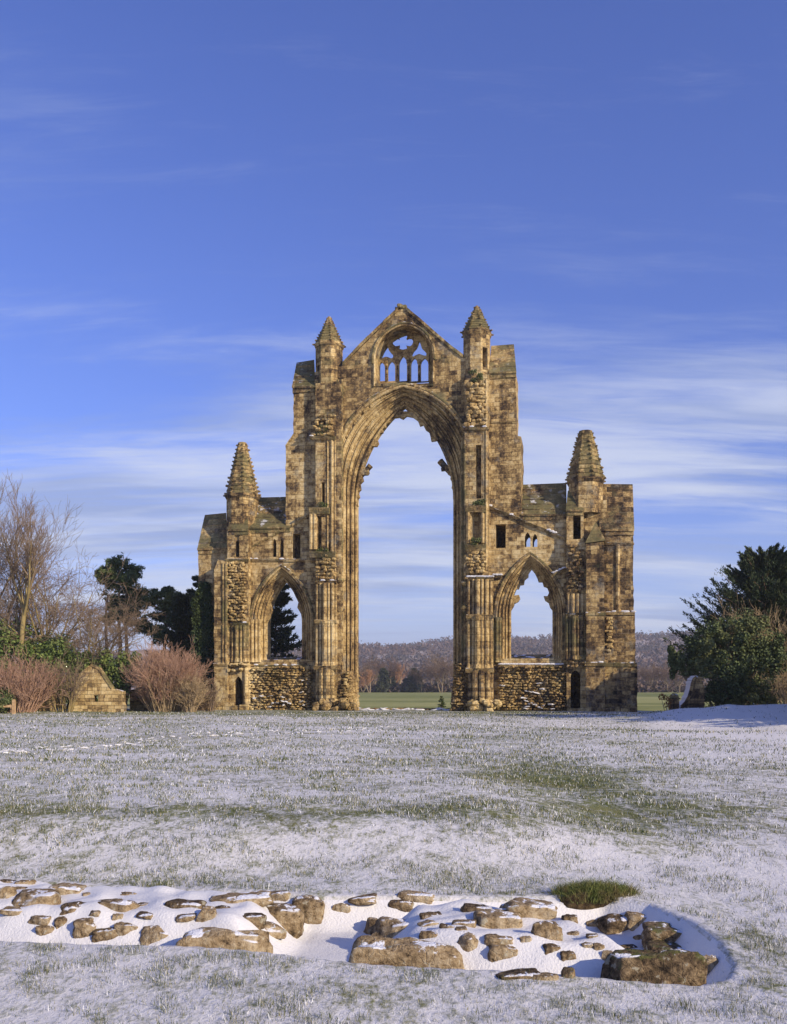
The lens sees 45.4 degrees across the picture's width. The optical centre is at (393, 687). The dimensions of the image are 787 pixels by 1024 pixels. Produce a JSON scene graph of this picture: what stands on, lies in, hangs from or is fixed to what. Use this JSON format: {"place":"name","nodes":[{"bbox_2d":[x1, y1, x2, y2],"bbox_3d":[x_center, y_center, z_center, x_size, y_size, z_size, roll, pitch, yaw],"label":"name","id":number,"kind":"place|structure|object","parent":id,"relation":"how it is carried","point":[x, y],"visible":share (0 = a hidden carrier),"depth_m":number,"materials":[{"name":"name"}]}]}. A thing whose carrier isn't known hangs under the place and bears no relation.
{"place":"outdoors","nodes":[
{"label":"outdoors","id":0,"kind":"place"},
{"bbox_2d":[14,638,687,689],"bbox_3d":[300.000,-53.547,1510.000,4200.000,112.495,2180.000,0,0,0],"label":"hills","id":1,"kind":"structure","parent":0,"point":[423,653],"depth_m":1130.17,"materials":[{"name":"plant"}]},
{"bbox_2d":[272,630,714,685],"bbox_3d":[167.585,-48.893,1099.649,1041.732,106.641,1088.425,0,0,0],"label":"woodland","id":2,"kind":"object","parent":1,"relation":"on","point":[405,649],"visible":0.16,"depth_m":1075.53,"materials":[{"name":"plant"}]},
{"bbox_2d":[0,692,786,1023],"bbox_3d":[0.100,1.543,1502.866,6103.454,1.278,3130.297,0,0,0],"label":"ground","id":3,"kind":"structure","parent":0,"point":[406,836],"depth_m":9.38,"materials":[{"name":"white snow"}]},
{"bbox_2d":[0,686,15,713],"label":"evergreen bush","id":4,"kind":"object","parent":3,"relation":"on","point":[4,701],"visible":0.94,"depth_m":57.80,"materials":[{"name":"green plant"}]},
{"bbox_2d":[3,699,15,713],"bbox_3d":[-23.638,1.326,57.501,1.041,1.216,0.178,0,0,0],"label":"fence post","id":5,"kind":"object","parent":3,"relation":"on","point":[13,705],"visible":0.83,"depth_m":57.42,"materials":[{"name":"brown wood"}]},
{"bbox_2d":[0,634,69,712],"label":"russet bush","id":6,"kind":"object","parent":3,"relation":"on","point":[21,691],"visible":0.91,"depth_m":59.13,"materials":[{"name":"brown plant"}]},
{"bbox_2d":[24,693,55,710],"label":"garden wall","id":7,"kind":"structure","parent":3,"relation":"on","point":[46,703],"depth_m":61.00,"materials":[{"name":"stone"}]},
{"bbox_2d":[0,618,80,670],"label":"evergreen bush","id":8,"kind":"object","parent":3,"relation":"on","point":[42,639],"visible":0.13,"depth_m":67.87,"materials":[{"name":"green plant"}]},
{"bbox_2d":[0,470,83,684],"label":"bare tree","id":9,"kind":"object","parent":3,"relation":"on","point":[30,566],"visible":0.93,"depth_m":66.37,"materials":[{"name":"brown plant"}]},
{"bbox_2d":[0,489,83,622],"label":"bare tree","id":10,"kind":"object","parent":3,"relation":"on","point":[30,538],"visible":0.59,"depth_m":70.71,"materials":[{"name":"brown plant"}]},
{"bbox_2d":[0,543,98,672],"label":"bare tree","id":11,"kind":"object","parent":3,"relation":"on","point":[48,602],"visible":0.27,"depth_m":73.58,"materials":[{"name":"brown plant"}]},
{"bbox_2d":[0,618,120,707],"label":"ivy bank","id":12,"kind":"structure","parent":3,"relation":"on","point":[50,648],"depth_m":65.44,"materials":[{"name":"green plant"}]},
{"bbox_2d":[26,647,103,707],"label":"ivy bank","id":13,"kind":"structure","parent":3,"relation":"on","point":[70,652],"depth_m":65.79,"materials":[{"name":"green plant"}]},
{"bbox_2d":[33,641,98,711],"bbox_3d":[-21.148,-0.698,60.476,4.046,4.839,3.694,0,0,0],"label":"olive bush","id":14,"kind":"object","parent":3,"relation":"on","point":[74,684],"visible":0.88,"depth_m":60.16,"materials":[{"name":"brown plant"}]},
{"bbox_2d":[0,530,144,707],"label":"bare tree","id":15,"kind":"object","parent":3,"relation":"on","point":[8,616],"visible":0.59,"depth_m":67.60,"materials":[{"name":"brown plant"}]},
{"bbox_2d":[19,555,165,674],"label":"bare tree","id":16,"kind":"object","parent":3,"relation":"on","point":[90,634],"visible":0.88,"depth_m":66.06,"materials":[{"name":"brown plant"}]},
{"bbox_2d":[70,664,126,712],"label":"garden building","id":17,"kind":"structure","parent":3,"relation":"on","point":[110,697],"depth_m":62.00,"materials":[{"name":"stone"}]},
{"bbox_2d":[81,647,141,705],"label":"ivy bank","id":18,"kind":"structure","parent":3,"relation":"on","point":[112,670],"depth_m":65.30,"materials":[{"name":"green plant"}]},
{"bbox_2d":[93,552,150,705],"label":"pine tree","id":19,"kind":"object","parent":3,"relation":"on","point":[131,573],"visible":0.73,"depth_m":87.71,"materials":[{"name":"green plant"}]},
{"bbox_2d":[132,585,180,703],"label":"pine tree","id":20,"kind":"object","parent":3,"relation":"on","point":[161,598],"visible":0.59,"depth_m":83.48,"materials":[{"name":"green plant"}]},
{"bbox_2d":[130,689,182,710],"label":"garden wall","id":21,"kind":"structure","parent":3,"relation":"on","point":[137,704],"depth_m":67.00,"materials":[{"name":"stone"}]},
{"bbox_2d":[0,879,324,953],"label":"ruined wall","id":22,"kind":"structure","parent":3,"relation":"on","point":[297,914],"depth_m":6.81,"materials":[{"name":"stone"}]},
{"bbox_2d":[116,635,214,711],"bbox_3d":[-15.520,-0.915,64.699,6.698,5.494,6.302,0,0,-28],"label":"pink twig bush","id":23,"kind":"object","parent":3,"relation":"on","point":[154,681],"visible":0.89,"depth_m":63.67,"materials":[{"name":"plant"}]},
{"bbox_2d":[145,592,197,680],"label":"yew tree","id":24,"kind":"object","parent":3,"relation":"on","point":[180,616],"visible":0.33,"depth_m":78.03,"materials":[{"name":"green plant"}]},
{"bbox_2d":[169,667,212,711],"bbox_3d":[-13.779,0.217,63.575,3.320,3.217,3.086,0,0,0],"label":"tan bush","id":25,"kind":"object","parent":3,"relation":"on","point":[186,692],"visible":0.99,"depth_m":63.19,"materials":[{"name":"beige plant"}]},
{"bbox_2d":[185,574,198,645],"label":"yew tree","id":26,"kind":"object","parent":3,"relation":"on","point":[195,584],"visible":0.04,"depth_m":83.49,"materials":[{"name":"green plant"}]},
{"bbox_2d":[183,689,210,710],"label":"garden wall","id":27,"kind":"structure","parent":3,"relation":"on","point":[203,706],"depth_m":68.50,"materials":[{"name":"brown stone"}]},
{"bbox_2d":[0,726,401,752],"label":"footprints","id":28,"kind":"object","parent":3,"relation":"on","point":[24,751],"visible":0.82,"depth_m":30.10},
{"bbox_2d":[198,678,226,711],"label":"tan bush","id":29,"kind":"object","parent":3,"relation":"on","point":[213,701],"visible":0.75,"depth_m":65.95,"materials":[{"name":"beige plant"}]},
{"bbox_2d":[271,584,301,656],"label":"yew tree","id":30,"kind":"object","parent":3,"relation":"on","point":[280,634],"visible":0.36,"depth_m":85.25,"materials":[{"name":"green plant"}]},
{"bbox_2d":[359,669,374,692],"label":"tree","id":31,"kind":"object","parent":3,"relation":"on","point":[368,681],"visible":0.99,"depth_m":322.90,"materials":[{"name":"brown plant"}]},
{"bbox_2d":[359,662,378,692],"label":"tree","id":32,"kind":"object","parent":3,"relation":"on","point":[367,667],"visible":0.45,"depth_m":327.93,"materials":[{"name":"brown plant"}]},
{"bbox_2d":[0,879,742,983],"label":"snow drift","id":33,"kind":"object","parent":3,"relation":"on","point":[335,935],"visible":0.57,"depth_m":6.74,"materials":[{"name":"white snow"}]},
{"bbox_2d":[359,653,391,690],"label":"tree","id":34,"kind":"object","parent":3,"relation":"on","point":[375,668],"visible":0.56,"depth_m":345.61,"materials":[{"name":"brown plant"}]},
{"bbox_2d":[375,667,391,691],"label":"conifer tree","id":35,"kind":"object","parent":3,"relation":"on","point":[383,685],"visible":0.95,"depth_m":337.64,"materials":[{"name":"green plant"}]},
{"bbox_2d":[376,656,402,682],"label":"tree","id":36,"kind":"object","parent":3,"relation":"on","point":[394,670],"visible":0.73,"depth_m":348.16,"materials":[{"name":"brown plant"}]},
{"bbox_2d":[388,673,396,687],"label":"tree","id":37,"kind":"object","parent":3,"relation":"on","point":[393,680],"visible":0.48,"depth_m":348.89,"materials":[{"name":"plant"}]},
{"bbox_2d":[389,664,406,683],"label":"tree","id":38,"kind":"object","parent":3,"relation":"on","point":[399,679],"visible":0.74,"depth_m":351.17,"materials":[{"name":"brown plant"}]},
{"bbox_2d":[401,678,408,691],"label":"conifer tree","id":39,"kind":"object","parent":3,"relation":"on","point":[404,681],"visible":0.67,"depth_m":339.99,"materials":[{"name":"green plant"}]},
{"bbox_2d":[404,668,424,692],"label":"conifer tree","id":40,"kind":"object","parent":3,"relation":"on","point":[411,686],"visible":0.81,"depth_m":335.71,"materials":[{"name":"green plant"}]},
{"bbox_2d":[197,303,637,711],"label":"abbey ruin","id":41,"kind":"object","parent":3,"relation":"on","point":[257,552],"visible":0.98,"depth_m":69.89,"materials":[{"name":"stone"}]},
{"bbox_2d":[189,581,213,688],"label":"ivy","id":42,"kind":"object","parent":41,"relation":"attached to","point":[203,638],"visible":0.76,"depth_m":73.05,"materials":[{"name":"green plant"}]},
{"bbox_2d":[250,564,313,709],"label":"aisle window","id":43,"kind":"structure","parent":41,"relation":"in","point":[261,610],"depth_m":72.19,"materials":[{"name":"stone"}]},
{"bbox_2d":[315,423,327,434],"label":"ledge plant","id":44,"kind":"object","parent":41,"relation":"on","point":[320,426],"visible":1,"depth_m":70.37,"materials":[{"name":"green plant"}]},
{"bbox_2d":[317,502,327,506],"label":"ledge plant","id":45,"kind":"object","parent":41,"relation":"on","point":[321,504],"visible":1,"depth_m":70.33,"materials":[{"name":"green plant"}]},
{"bbox_2d":[316,547,328,551],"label":"ledge plant","id":46,"kind":"object","parent":41,"relation":"on","point":[321,550],"visible":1,"depth_m":70.41,"materials":[{"name":"green plant"}]},
{"bbox_2d":[371,322,435,385],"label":"gable window","id":47,"kind":"structure","parent":41,"relation":"in","point":[427,344],"depth_m":71.31,"materials":[{"name":"stone"}]},
{"bbox_2d":[468,369,482,382],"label":"ledge plant","id":48,"kind":"object","parent":41,"relation":"on","point":[479,375],"visible":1,"depth_m":68.18,"materials":[{"name":"green plant"}]},
{"bbox_2d":[470,537,481,544],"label":"ledge plant","id":49,"kind":"object","parent":41,"relation":"on","point":[476,540],"visible":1,"depth_m":68.14,"materials":[{"name":"green plant"}]},
{"bbox_2d":[472,499,484,504],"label":"ledge plant","id":50,"kind":"object","parent":41,"relation":"on","point":[477,502],"visible":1,"depth_m":68.14,"materials":[{"name":"green plant"}]},
{"bbox_2d":[493,552,566,710],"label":"aisle window","id":51,"kind":"structure","parent":41,"relation":"in","point":[505,600],"depth_m":68.58,"materials":[{"name":"stone"}]},
{"bbox_2d":[402,664,436,691],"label":"tree","id":52,"kind":"object","parent":3,"relation":"on","point":[421,678],"visible":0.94,"depth_m":334.54,"materials":[{"name":"brown plant"}]},
{"bbox_2d":[418,658,452,692],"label":"tree","id":53,"kind":"object","parent":3,"relation":"on","point":[436,672],"visible":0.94,"depth_m":328.94,"materials":[{"name":"brown plant"}]},
{"bbox_2d":[423,652,451,686],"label":"tree","id":54,"kind":"object","parent":3,"relation":"on","point":[433,663],"visible":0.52,"depth_m":351.98,"materials":[{"name":"brown plant"}]},
{"bbox_2d":[437,696,445,707],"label":"sapling","id":55,"kind":"object","parent":3,"relation":"on","point":[441,700],"visible":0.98,"depth_m":94.90,"materials":[{"name":"green plant"}]},
{"bbox_2d":[433,659,452,691],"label":"tree","id":56,"kind":"object","parent":3,"relation":"on","point":[436,664],"visible":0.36,"depth_m":335.45,"materials":[{"name":"brown plant"}]},
{"bbox_2d":[332,890,718,985],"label":"ruined wall","id":57,"kind":"structure","parent":3,"relation":"on","point":[664,956],"depth_m":6.02,"materials":[{"name":"stone"}]},
{"bbox_2d":[359,682,707,692],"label":"hedge scrub","id":58,"kind":"object","parent":3,"relation":"on","point":[654,687],"visible":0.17,"depth_m":341.44,"materials":[{"name":"plant"}]},
{"bbox_2d":[543,875,647,909],"bbox_3d":[1.634,1.698,7.750,0.971,0.304,0.650,0,0,0],"label":"grass mound","id":59,"kind":"object","parent":3,"relation":"on","point":[587,895],"depth_m":7.64,"materials":[{"name":"green plant"}]},
{"bbox_2d":[637,667,651,683],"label":"tree","id":60,"kind":"object","parent":3,"relation":"on","point":[642,676],"visible":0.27,"depth_m":351.72,"materials":[{"name":"brown plant"}]},
{"bbox_2d":[637,662,665,685],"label":"tree","id":61,"kind":"object","parent":3,"relation":"on","point":[646,677],"visible":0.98,"depth_m":342.73,"materials":[{"name":"brown plant"}]},
{"bbox_2d":[640,662,677,690],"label":"tree","id":62,"kind":"object","parent":3,"relation":"on","point":[653,667],"visible":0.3,"depth_m":352.13,"materials":[{"name":"brown plant"}]},
{"bbox_2d":[658,693,672,710],"bbox_3d":[16.786,1.016,58.053,1.003,1.334,0.517,0,0,0],"label":"young shrub","id":63,"kind":"object","parent":3,"relation":"on","point":[668,699],"visible":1,"depth_m":58.00,"materials":[{"name":"green plant"}]},
{"bbox_2d":[659,663,677,690],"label":"tree","id":64,"kind":"object","parent":3,"relation":"on","point":[662,672],"visible":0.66,"depth_m":343.42,"materials":[{"name":"brown plant"}]},
{"bbox_2d":[660,667,683,692],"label":"tree","id":65,"kind":"object","parent":3,"relation":"on","point":[679,683],"visible":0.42,"depth_m":317.51,"materials":[{"name":"brown plant"}]},
{"bbox_2d":[669,693,680,709],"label":"gate pillar","id":66,"kind":"structure","parent":3,"relation":"on","point":[674,704],"depth_m":58.25,"materials":[{"name":"stone"}]},
{"bbox_2d":[679,676,704,707],"bbox_3d":[18.667,0.610,59.682,1.708,2.725,1.637,0,0,0],"label":"wall stub","id":67,"kind":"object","parent":3,"relation":"on","point":[693,696],"depth_m":59.00,"materials":[{"name":"stone"}]},
{"bbox_2d":[663,542,786,702],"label":"yew tree","id":68,"kind":"object","parent":3,"relation":"on","point":[759,579],"visible":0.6,"depth_m":66.44,"materials":[{"name":"green plant"}]},
{"bbox_2d":[667,608,786,707],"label":"evergreen bush","id":69,"kind":"object","parent":3,"relation":"on","point":[696,659],"visible":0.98,"depth_m":61.45,"materials":[{"name":"green plant"}]},
{"bbox_2d":[707,594,786,704],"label":"tan bush","id":70,"kind":"object","parent":3,"relation":"on","point":[783,624],"visible":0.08,"depth_m":63.85,"materials":[{"name":"plant"}]},
{"bbox_2d":[754,663,786,703],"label":"tan bush","id":71,"kind":"object","parent":3,"relation":"on","point":[783,691],"visible":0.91,"depth_m":60.96,"materials":[{"name":"brown plant"}]},
{"bbox_2d":[0,0,786,651],"label":"sky","id":72,"kind":"structure","parent":0,"point":[190,190],"materials":[{"name":"blue"}]}
]}

